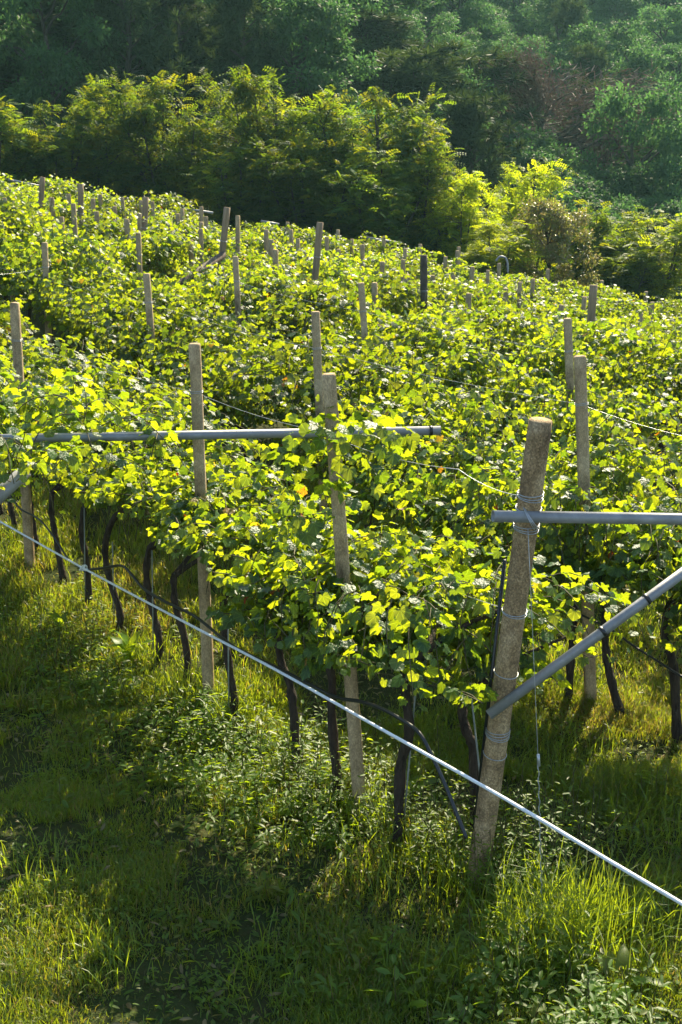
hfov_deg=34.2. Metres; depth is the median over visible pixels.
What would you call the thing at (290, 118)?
locust tree
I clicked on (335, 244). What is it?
grape vine
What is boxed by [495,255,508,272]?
bent pipe
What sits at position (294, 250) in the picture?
grape vine
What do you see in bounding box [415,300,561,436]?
grape vine
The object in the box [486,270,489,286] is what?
post
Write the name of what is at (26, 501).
square post
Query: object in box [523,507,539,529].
lashing wire
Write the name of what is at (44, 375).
grape vine
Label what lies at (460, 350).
grape vine
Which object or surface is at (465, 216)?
locust bush
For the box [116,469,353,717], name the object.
grape vine
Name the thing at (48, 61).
broad tree
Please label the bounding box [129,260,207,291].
grape vine
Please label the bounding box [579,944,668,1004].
dock plant
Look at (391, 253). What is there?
grape vine
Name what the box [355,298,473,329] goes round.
grape vine
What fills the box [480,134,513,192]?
pine tree
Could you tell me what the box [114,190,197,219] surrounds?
grape vine
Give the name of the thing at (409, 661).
grape vine
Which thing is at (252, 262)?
grape vine
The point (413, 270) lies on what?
grape vine
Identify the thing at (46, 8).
pine tree
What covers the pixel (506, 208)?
locust bush
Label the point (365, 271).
grape vine
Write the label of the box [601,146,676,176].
broad tree
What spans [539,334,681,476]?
grape vine
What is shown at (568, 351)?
square post
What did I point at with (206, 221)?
post
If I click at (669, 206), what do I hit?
broad tree
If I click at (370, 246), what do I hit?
grape vine
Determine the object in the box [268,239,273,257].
post
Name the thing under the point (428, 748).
black hose
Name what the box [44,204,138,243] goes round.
grape vine
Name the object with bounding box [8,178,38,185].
bar
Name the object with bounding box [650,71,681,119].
broad tree
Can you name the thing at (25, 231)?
grape vine
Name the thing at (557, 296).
grape vine
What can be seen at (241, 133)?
locust tree
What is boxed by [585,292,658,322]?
grape vine
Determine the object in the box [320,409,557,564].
grape vine
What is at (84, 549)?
support rod
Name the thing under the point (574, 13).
tree
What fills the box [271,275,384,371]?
grape vine
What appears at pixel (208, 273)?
grape vine
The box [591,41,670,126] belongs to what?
broad tree
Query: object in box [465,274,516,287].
grape vine
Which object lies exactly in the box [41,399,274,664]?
grape vine
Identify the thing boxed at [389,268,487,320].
grape vine
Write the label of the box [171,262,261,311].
grape vine
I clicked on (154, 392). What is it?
grape vine
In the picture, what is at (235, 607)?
grape vine
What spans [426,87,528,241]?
pine tree
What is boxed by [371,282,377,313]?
post
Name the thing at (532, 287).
post
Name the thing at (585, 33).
broad tree
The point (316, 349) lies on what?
square post
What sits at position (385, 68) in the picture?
pine tree
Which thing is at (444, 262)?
post
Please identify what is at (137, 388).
grape vine
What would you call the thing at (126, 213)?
grape vine
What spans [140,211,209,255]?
grape vine
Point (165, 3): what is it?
pine tree
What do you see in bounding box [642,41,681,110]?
broad tree
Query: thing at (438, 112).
broad tree
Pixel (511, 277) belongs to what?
grape vine
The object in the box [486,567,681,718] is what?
diagonal brace
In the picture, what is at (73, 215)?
post
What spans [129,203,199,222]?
grape vine
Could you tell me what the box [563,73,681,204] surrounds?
broad tree
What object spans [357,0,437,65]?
broad tree
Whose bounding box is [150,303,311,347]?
trellis wire
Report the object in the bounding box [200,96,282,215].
locust tree
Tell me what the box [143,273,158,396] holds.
square post
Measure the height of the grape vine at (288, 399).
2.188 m
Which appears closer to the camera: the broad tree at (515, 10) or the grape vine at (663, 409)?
the grape vine at (663, 409)
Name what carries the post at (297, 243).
on the ground at (136, 994)
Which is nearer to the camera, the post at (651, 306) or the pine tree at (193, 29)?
the post at (651, 306)
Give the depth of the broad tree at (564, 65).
77.13 m
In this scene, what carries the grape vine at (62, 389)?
on the ground at (136, 994)
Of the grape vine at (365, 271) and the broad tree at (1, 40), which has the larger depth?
the broad tree at (1, 40)
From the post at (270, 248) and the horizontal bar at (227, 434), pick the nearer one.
the horizontal bar at (227, 434)
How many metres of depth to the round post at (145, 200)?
20.24 m
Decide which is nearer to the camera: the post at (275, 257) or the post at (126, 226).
the post at (275, 257)
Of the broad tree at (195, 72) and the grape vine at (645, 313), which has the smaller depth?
the grape vine at (645, 313)
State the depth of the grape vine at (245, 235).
25.45 m
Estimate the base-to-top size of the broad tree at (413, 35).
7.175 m
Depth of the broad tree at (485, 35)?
86.23 m
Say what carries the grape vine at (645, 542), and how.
on the ground at (136, 994)
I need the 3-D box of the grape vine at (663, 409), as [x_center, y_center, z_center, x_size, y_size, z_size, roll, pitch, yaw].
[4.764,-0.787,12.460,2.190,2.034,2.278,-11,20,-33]
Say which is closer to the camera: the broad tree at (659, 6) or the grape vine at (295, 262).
the grape vine at (295, 262)
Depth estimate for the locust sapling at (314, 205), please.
34.02 m
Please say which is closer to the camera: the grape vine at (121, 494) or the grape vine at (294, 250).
the grape vine at (121, 494)
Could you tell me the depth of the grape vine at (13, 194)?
23.93 m
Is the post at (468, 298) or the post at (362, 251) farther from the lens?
the post at (362, 251)
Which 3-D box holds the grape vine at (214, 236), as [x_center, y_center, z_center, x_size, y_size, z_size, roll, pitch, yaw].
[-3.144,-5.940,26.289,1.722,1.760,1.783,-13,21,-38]
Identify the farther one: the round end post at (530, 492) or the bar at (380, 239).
the bar at (380, 239)
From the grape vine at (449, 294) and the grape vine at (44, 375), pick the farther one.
the grape vine at (449, 294)
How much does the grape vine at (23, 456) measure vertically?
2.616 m
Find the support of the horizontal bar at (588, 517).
attached to the round end post at (530, 492)
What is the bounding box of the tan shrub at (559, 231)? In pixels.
[501,193,602,288]
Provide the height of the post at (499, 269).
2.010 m
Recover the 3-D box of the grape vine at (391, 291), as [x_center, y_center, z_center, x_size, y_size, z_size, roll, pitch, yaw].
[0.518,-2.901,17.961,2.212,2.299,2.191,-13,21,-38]
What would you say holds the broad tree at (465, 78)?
on the ground at (136, 994)
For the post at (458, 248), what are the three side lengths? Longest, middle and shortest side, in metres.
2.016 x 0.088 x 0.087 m
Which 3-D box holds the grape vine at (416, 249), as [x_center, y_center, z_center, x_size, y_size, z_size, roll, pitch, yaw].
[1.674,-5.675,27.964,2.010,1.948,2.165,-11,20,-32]
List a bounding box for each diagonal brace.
[0,468,30,503]
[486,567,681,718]
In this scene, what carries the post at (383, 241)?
on the ground at (136, 994)
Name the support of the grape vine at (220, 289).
on the ground at (136, 994)
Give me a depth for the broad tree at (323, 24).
49.86 m
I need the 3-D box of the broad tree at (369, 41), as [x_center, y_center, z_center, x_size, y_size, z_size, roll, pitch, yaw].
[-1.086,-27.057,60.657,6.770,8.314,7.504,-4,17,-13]
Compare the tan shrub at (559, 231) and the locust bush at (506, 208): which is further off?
the locust bush at (506, 208)
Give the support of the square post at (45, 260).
on the ground at (136, 994)
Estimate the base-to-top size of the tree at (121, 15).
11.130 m
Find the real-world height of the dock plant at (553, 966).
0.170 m
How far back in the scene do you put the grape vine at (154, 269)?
19.31 m
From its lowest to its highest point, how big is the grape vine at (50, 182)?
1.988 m
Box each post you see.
[10,302,34,573]
[38,177,44,210]
[41,242,52,350]
[49,197,54,220]
[59,217,65,311]
[66,194,70,205]
[71,203,81,293]
[78,184,83,288]
[90,198,94,217]
[94,211,103,289]
[98,195,102,208]
[112,206,120,279]
[120,198,125,220]
[124,219,129,275]
[136,233,142,359]
[137,213,141,230]
[139,200,141,213]
[141,197,148,236]
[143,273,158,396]
[150,201,156,268]
[162,252,225,293]
[175,213,179,223]
[180,209,183,222]
[188,240,198,333]
[188,343,213,697]
[199,206,203,221]
[199,222,204,254]
[199,229,203,271]
[204,216,208,250]
[217,207,229,276]
[232,256,241,361]
[235,215,239,255]
[264,229,267,256]
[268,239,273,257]
[272,249,278,290]
[289,229,293,251]
[296,238,299,251]
[311,222,322,284]
[311,311,327,515]
[322,373,365,813]
[325,237,328,260]
[350,239,353,256]
[358,282,372,421]
[360,244,364,274]
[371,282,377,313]
[380,262,384,273]
[382,237,385,252]
[401,259,404,281]
[403,248,406,268]
[420,255,427,412]
[430,275,434,283]
[443,256,446,273]
[450,274,454,287]
[455,250,458,268]
[457,247,460,269]
[465,293,471,387]
[467,417,551,889]
[469,266,474,283]
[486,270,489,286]
[497,263,500,280]
[503,288,507,303]
[517,282,521,307]
[530,279,534,298]
[545,269,549,285]
[558,305,563,316]
[563,318,574,473]
[574,355,596,701]
[581,297,586,314]
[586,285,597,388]
[638,313,642,324]
[643,291,647,311]
[649,302,654,319]
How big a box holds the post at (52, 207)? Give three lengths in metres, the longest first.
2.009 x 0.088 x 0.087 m
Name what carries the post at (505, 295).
on the ground at (136, 994)
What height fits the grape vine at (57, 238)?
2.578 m
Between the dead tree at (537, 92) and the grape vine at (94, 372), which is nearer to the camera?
the grape vine at (94, 372)
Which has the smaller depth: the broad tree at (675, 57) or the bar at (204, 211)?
the bar at (204, 211)
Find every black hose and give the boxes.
[10,495,85,572]
[88,564,467,838]
[581,614,681,677]
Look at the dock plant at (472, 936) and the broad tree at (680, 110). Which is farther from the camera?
the broad tree at (680, 110)
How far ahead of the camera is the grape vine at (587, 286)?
29.23 m
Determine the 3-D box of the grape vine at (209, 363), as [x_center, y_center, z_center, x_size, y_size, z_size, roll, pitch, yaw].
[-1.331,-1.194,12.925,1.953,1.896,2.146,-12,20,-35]
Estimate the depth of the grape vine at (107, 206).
25.21 m
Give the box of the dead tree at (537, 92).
[473,34,679,180]
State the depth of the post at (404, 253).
26.43 m
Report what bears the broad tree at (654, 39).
on the ground at (136, 994)
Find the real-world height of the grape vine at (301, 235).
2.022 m
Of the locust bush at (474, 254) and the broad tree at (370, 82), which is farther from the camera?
the broad tree at (370, 82)
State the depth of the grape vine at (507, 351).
14.95 m
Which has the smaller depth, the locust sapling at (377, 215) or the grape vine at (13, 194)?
the grape vine at (13, 194)
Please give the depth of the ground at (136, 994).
6.51 m
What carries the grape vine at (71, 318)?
on the ground at (136, 994)
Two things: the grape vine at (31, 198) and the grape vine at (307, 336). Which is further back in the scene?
the grape vine at (31, 198)
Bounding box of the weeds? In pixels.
[0,571,681,1023]
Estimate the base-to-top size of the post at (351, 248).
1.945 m
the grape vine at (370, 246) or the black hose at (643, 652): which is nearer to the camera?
the black hose at (643, 652)
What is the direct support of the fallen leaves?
on the ground at (136, 994)
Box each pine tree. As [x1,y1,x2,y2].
[0,0,96,50]
[0,4,25,67]
[131,0,222,124]
[147,0,217,28]
[192,0,289,124]
[211,12,400,101]
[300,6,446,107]
[347,39,529,173]
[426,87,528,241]
[433,44,554,185]
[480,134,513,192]
[502,51,534,129]
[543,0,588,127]
[555,41,614,138]
[563,76,623,169]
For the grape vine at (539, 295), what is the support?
on the ground at (136, 994)
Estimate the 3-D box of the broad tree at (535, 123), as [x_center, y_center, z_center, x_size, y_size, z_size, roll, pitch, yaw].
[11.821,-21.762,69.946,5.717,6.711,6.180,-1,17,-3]
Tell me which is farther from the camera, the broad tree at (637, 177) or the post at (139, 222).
the broad tree at (637, 177)
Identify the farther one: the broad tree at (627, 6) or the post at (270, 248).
the broad tree at (627, 6)
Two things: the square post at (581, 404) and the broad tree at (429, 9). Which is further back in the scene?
the broad tree at (429, 9)
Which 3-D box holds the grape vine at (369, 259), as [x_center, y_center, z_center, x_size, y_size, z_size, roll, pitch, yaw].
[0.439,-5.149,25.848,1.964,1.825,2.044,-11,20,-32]
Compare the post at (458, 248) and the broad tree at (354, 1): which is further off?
the broad tree at (354, 1)
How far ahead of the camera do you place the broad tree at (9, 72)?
49.50 m
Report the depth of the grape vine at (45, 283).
15.10 m
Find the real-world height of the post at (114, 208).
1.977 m
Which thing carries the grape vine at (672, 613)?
on the ground at (136, 994)
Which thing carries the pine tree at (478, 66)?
on the ground at (136, 994)
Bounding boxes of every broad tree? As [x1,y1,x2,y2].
[0,0,128,151]
[0,2,11,81]
[0,64,91,108]
[50,0,164,97]
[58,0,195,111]
[117,51,228,103]
[153,0,315,65]
[197,0,351,106]
[222,0,381,134]
[289,104,400,161]
[318,0,360,11]
[318,0,388,57]
[340,0,397,37]
[348,59,438,139]
[350,13,429,110]
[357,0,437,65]
[372,94,514,243]
[374,65,504,176]
[384,0,446,24]
[399,8,476,66]
[420,0,507,67]
[443,0,514,32]
[451,157,521,223]
[455,0,514,54]
[461,121,565,193]
[473,142,612,264]
[475,38,522,116]
[482,0,543,39]
[494,32,552,75]
[505,0,591,32]
[510,8,568,57]
[510,34,569,120]
[514,0,605,70]
[519,114,561,180]
[519,168,613,265]
[531,169,627,269]
[533,183,630,276]
[539,17,664,128]
[542,57,584,145]
[558,14,617,37]
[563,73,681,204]
[566,163,679,236]
[588,0,657,36]
[589,161,623,172]
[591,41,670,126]
[597,161,671,234]
[598,192,681,299]
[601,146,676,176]
[607,31,667,106]
[609,160,681,281]
[612,122,681,196]
[624,193,681,301]
[631,0,681,44]
[631,0,681,92]
[639,23,671,74]
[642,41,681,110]
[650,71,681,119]
[651,89,681,124]
[652,0,670,21]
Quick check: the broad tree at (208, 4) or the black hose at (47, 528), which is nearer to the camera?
the black hose at (47, 528)
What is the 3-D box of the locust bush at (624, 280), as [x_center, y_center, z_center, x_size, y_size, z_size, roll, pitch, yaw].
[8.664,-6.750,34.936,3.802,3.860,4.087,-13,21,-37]
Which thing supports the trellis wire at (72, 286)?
attached to the square post at (148, 299)
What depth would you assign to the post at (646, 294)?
26.32 m
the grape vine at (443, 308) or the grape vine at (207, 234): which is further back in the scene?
the grape vine at (207, 234)
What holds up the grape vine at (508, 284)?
on the ground at (136, 994)
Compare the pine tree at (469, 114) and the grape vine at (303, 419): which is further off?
the pine tree at (469, 114)
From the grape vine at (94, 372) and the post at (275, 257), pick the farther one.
the post at (275, 257)
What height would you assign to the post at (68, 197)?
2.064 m
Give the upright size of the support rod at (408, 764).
1.131 m
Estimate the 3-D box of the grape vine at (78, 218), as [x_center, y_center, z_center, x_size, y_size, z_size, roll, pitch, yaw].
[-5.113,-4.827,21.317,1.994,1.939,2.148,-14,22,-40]
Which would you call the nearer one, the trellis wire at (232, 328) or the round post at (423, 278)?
the trellis wire at (232, 328)
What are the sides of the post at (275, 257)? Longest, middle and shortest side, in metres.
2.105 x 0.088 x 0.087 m
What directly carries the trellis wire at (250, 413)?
attached to the square post at (343, 571)
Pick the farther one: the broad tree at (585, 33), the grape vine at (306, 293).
the broad tree at (585, 33)
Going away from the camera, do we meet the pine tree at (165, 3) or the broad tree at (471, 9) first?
the pine tree at (165, 3)
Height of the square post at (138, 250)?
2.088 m
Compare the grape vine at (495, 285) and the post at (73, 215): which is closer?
the post at (73, 215)
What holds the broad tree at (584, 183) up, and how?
on the ground at (136, 994)
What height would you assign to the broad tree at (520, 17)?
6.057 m
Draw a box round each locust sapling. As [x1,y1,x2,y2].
[128,122,238,231]
[170,140,308,234]
[236,136,369,248]
[324,147,454,255]
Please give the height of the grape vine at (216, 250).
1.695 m
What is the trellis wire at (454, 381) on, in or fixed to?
attached to the square post at (581, 404)
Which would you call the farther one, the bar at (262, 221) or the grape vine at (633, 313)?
the bar at (262, 221)
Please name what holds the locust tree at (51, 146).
on the ground at (136, 994)
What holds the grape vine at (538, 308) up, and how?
on the ground at (136, 994)
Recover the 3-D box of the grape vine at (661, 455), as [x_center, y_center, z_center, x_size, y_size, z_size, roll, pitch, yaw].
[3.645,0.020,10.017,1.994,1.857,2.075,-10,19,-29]
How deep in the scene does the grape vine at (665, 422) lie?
19.00 m
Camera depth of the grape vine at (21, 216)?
18.26 m
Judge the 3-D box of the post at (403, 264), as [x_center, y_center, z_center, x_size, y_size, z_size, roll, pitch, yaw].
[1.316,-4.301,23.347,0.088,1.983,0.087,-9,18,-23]
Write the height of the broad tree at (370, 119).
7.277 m
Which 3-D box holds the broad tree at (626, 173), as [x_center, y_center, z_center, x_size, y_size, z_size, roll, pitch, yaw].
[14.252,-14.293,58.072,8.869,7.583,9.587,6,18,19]
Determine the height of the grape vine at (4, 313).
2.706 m
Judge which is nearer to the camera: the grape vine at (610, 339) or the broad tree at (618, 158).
the grape vine at (610, 339)
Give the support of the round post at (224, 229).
on the ground at (136, 994)
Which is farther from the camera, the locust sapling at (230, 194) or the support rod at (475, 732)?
the locust sapling at (230, 194)
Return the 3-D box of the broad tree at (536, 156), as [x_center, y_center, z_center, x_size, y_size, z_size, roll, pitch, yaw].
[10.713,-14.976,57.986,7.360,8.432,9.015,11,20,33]
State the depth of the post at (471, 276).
23.83 m
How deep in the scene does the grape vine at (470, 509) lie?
8.05 m
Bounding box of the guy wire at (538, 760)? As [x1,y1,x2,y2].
[528,535,549,928]
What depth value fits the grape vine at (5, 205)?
18.72 m
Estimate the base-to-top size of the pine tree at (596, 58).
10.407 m
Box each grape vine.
[0,173,24,198]
[0,186,48,202]
[0,187,24,200]
[0,188,139,343]
[0,189,108,304]
[0,196,55,222]
[0,203,59,235]
[0,214,67,262]
[0,216,142,346]
[0,293,40,343]
[0,322,86,513]
[0,334,60,361]
[0,334,134,532]
[0,355,181,469]
[0,385,183,513]
[7,186,54,213]
[9,354,172,558]
[10,361,190,582]
[12,176,75,193]
[18,199,91,227]
[23,174,89,200]
[26,384,231,607]
[26,393,263,633]
[32,266,174,353]
[40,208,121,237]
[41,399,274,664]
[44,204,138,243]
[45,271,199,367]
[47,191,103,202]
[54,181,125,210]
[71,234,133,258]
[74,286,236,399]
[74,440,307,680]
[84,193,136,221]
[90,212,209,321]
[91,231,177,320]
[98,263,284,379]
[112,212,136,225]
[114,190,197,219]
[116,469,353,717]
[118,203,182,240]
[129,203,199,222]
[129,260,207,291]
[134,321,303,445]
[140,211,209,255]
[151,258,232,297]
[154,457,454,768]
[165,259,329,342]
[171,221,241,258]
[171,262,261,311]
[173,248,245,272]
[176,300,370,467]
[184,212,210,226]
[187,217,229,235]
[194,242,283,279]
[204,323,430,488]
[205,392,492,805]
[207,231,286,257]
[208,223,234,243]
[213,253,283,277]
[214,227,263,250]
[220,246,339,416]
[231,221,285,238]
[238,280,392,399]
[240,241,325,276]
[245,543,539,847]
[247,249,293,260]
[251,249,368,289]
[252,243,335,263]
[254,225,314,240]
[255,223,340,252]
[255,345,472,520]
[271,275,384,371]
[277,231,360,257]
[287,257,399,298]
[292,318,530,532]
[304,261,489,386]
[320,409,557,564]
[325,258,442,398]
[334,250,398,269]
[335,230,408,257]
[344,265,374,277]
[350,527,655,831]
[354,244,428,269]
[355,254,406,278]
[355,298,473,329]
[362,314,517,477]
[365,252,443,285]
[379,299,508,350]
[387,247,444,269]
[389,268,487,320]
[393,273,478,291]
[401,270,516,317]
[407,400,658,594]
[412,318,560,449]
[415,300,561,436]
[427,257,491,282]
[433,375,681,699]
[448,297,536,320]
[458,280,534,308]
[461,333,627,451]
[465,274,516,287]
[465,293,581,384]
[474,272,514,284]
[474,277,535,300]
[490,271,544,287]
[497,293,573,332]
[497,313,667,472]
[499,370,681,467]
[503,288,558,302]
[516,297,587,318]
[517,272,564,296]
[521,294,576,375]
[527,307,626,340]
[534,308,614,386]
[536,475,681,719]
[537,281,587,299]
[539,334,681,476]
[542,278,638,311]
[544,291,625,317]
[560,497,681,745]
[561,281,610,294]
[577,306,647,326]
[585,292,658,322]
[596,293,681,505]
[597,306,681,339]
[610,311,681,336]
[624,324,672,438]
[625,297,672,319]
[627,402,681,495]
[637,315,681,453]
[647,562,681,669]
[648,296,681,319]
[660,394,681,421]
[662,336,680,447]
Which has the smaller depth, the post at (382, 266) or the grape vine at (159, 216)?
the post at (382, 266)
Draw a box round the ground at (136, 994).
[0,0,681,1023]
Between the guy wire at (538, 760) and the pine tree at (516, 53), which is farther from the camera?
the pine tree at (516, 53)
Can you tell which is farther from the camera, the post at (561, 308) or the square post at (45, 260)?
the post at (561, 308)
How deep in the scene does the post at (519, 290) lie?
21.79 m
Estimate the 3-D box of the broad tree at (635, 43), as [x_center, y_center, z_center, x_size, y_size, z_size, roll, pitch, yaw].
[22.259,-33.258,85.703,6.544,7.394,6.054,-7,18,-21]
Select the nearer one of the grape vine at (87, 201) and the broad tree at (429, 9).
the grape vine at (87, 201)
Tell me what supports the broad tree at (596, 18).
on the ground at (136, 994)
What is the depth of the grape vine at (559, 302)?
21.50 m
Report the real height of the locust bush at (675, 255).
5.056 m
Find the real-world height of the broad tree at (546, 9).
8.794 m
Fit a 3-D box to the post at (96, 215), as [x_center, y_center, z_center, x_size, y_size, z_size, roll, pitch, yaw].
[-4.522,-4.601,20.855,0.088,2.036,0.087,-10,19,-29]
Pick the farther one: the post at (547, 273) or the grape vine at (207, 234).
the post at (547, 273)
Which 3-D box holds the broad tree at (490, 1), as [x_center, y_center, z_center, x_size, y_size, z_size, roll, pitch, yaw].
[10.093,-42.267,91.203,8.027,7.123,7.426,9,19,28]
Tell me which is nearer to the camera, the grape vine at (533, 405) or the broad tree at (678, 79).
the grape vine at (533, 405)
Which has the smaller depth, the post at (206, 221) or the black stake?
the black stake
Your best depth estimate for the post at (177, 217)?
23.16 m
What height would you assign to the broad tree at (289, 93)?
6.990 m
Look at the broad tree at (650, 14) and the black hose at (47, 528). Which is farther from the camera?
the broad tree at (650, 14)
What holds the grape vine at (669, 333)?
on the ground at (136, 994)
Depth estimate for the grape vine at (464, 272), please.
26.39 m
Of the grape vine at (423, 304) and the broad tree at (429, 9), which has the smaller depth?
the grape vine at (423, 304)
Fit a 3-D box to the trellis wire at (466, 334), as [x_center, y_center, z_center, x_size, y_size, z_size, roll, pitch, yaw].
[1.303,-2.023,12.336,2.884,0.184,0.003,15,22,42]
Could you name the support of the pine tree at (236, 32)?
on the ground at (136, 994)
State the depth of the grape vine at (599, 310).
23.45 m
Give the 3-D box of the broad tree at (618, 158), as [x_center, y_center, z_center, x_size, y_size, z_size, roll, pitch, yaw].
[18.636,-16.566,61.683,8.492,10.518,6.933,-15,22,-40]
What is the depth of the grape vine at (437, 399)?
10.00 m
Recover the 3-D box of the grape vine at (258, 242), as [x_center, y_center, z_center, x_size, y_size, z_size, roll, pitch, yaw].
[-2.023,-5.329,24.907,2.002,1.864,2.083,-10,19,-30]
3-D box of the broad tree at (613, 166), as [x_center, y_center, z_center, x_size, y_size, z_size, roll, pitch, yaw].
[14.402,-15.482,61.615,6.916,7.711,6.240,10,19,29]
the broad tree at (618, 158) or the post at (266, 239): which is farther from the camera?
the broad tree at (618, 158)
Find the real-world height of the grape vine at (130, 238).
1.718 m
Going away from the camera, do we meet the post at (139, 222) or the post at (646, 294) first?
the post at (139, 222)
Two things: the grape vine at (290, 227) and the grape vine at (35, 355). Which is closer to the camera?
the grape vine at (35, 355)
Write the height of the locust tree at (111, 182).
6.831 m
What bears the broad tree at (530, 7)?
on the ground at (136, 994)
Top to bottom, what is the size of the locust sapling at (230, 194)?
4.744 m
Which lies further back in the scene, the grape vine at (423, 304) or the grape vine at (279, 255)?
the grape vine at (279, 255)
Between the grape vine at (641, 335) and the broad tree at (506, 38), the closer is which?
the grape vine at (641, 335)
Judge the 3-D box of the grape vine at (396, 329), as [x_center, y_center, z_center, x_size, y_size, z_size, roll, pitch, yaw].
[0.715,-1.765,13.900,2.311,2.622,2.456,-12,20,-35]
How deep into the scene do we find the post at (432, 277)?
20.86 m
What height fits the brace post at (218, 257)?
0.799 m
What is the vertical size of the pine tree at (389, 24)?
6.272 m
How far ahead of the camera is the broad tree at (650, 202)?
53.13 m
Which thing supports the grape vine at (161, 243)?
on the ground at (136, 994)
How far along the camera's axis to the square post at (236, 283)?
15.22 m
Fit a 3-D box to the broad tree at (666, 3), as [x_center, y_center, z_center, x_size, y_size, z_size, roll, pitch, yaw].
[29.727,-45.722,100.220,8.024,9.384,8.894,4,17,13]
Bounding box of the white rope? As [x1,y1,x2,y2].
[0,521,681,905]
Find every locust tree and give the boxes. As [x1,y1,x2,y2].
[0,96,54,185]
[0,97,105,193]
[60,74,161,218]
[92,67,237,218]
[196,64,351,226]
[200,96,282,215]
[264,94,379,228]
[284,82,455,244]
[366,107,487,263]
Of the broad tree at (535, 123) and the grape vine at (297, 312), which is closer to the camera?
the grape vine at (297, 312)
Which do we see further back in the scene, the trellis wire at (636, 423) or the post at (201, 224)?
the post at (201, 224)
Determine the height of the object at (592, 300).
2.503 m
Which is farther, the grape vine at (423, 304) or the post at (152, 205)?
the post at (152, 205)
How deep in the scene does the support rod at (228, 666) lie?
7.88 m
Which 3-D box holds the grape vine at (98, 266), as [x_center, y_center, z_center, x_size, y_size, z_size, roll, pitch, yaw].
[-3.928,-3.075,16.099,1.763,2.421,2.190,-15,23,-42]
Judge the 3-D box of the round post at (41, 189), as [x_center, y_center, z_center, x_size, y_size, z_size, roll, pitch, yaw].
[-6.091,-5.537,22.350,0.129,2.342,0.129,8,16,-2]
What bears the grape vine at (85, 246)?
on the ground at (136, 994)
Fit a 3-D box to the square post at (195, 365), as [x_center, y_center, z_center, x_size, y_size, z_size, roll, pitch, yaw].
[-0.998,0.157,7.977,0.088,2.733,0.088,0,17,0]
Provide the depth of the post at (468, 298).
18.54 m
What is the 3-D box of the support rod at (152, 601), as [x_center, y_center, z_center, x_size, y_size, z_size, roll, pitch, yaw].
[-1.499,0.771,8.835,0.011,1.004,0.092,-11,20,-34]
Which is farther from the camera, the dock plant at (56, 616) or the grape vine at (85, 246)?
the grape vine at (85, 246)
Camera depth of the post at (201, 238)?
20.42 m
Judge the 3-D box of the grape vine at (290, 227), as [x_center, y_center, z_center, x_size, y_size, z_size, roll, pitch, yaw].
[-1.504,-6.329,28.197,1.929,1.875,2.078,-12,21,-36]
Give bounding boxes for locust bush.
[410,169,505,265]
[432,239,498,267]
[449,218,549,283]
[486,156,579,286]
[543,199,655,288]
[568,207,681,306]
[571,235,681,305]
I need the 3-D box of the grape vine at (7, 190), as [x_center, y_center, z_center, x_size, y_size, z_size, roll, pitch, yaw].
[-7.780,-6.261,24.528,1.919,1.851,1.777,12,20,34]
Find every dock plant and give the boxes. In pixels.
[46,610,68,630]
[107,630,152,661]
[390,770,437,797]
[449,924,499,957]
[539,939,590,977]
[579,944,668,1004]
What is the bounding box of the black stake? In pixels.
[471,559,506,842]
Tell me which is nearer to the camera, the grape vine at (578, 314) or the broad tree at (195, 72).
the grape vine at (578, 314)
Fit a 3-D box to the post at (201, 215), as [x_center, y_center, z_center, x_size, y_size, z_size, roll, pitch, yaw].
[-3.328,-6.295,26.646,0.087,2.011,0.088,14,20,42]
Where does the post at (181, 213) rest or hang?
on the ground at (136, 994)
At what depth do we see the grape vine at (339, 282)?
18.17 m
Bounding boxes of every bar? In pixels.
[0,426,440,442]
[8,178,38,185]
[183,207,212,213]
[261,220,278,225]
[366,237,401,243]
[491,510,681,524]
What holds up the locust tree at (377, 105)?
on the ground at (136, 994)
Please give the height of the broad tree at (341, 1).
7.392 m
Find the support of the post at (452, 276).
on the ground at (136, 994)
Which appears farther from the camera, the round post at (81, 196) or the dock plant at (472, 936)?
the round post at (81, 196)
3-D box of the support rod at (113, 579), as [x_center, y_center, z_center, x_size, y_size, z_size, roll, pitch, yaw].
[-1.947,0.646,9.491,0.011,0.843,0.085,-11,20,-34]
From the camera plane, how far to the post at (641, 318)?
21.55 m
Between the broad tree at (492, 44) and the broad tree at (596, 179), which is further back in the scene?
the broad tree at (492, 44)
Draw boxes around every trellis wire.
[2,268,142,301]
[19,341,187,390]
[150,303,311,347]
[200,394,298,426]
[323,350,574,403]
[350,444,516,495]
[366,312,562,350]
[589,407,681,435]
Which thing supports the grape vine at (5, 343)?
on the ground at (136, 994)
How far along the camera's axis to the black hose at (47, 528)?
9.62 m
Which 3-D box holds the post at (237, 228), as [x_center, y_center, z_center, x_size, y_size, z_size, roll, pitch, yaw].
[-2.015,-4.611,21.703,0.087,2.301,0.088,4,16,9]
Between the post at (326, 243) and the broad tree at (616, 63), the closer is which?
the post at (326, 243)
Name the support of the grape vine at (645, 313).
on the ground at (136, 994)
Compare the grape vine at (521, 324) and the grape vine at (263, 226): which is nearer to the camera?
the grape vine at (521, 324)
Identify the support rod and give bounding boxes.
[84,508,85,589]
[112,542,114,621]
[151,550,153,656]
[227,629,229,713]
[404,687,416,821]
[469,682,479,769]
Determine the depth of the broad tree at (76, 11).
50.40 m
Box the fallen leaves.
[0,573,681,1023]
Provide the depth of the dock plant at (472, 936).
5.73 m
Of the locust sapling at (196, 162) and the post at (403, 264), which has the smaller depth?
the post at (403, 264)

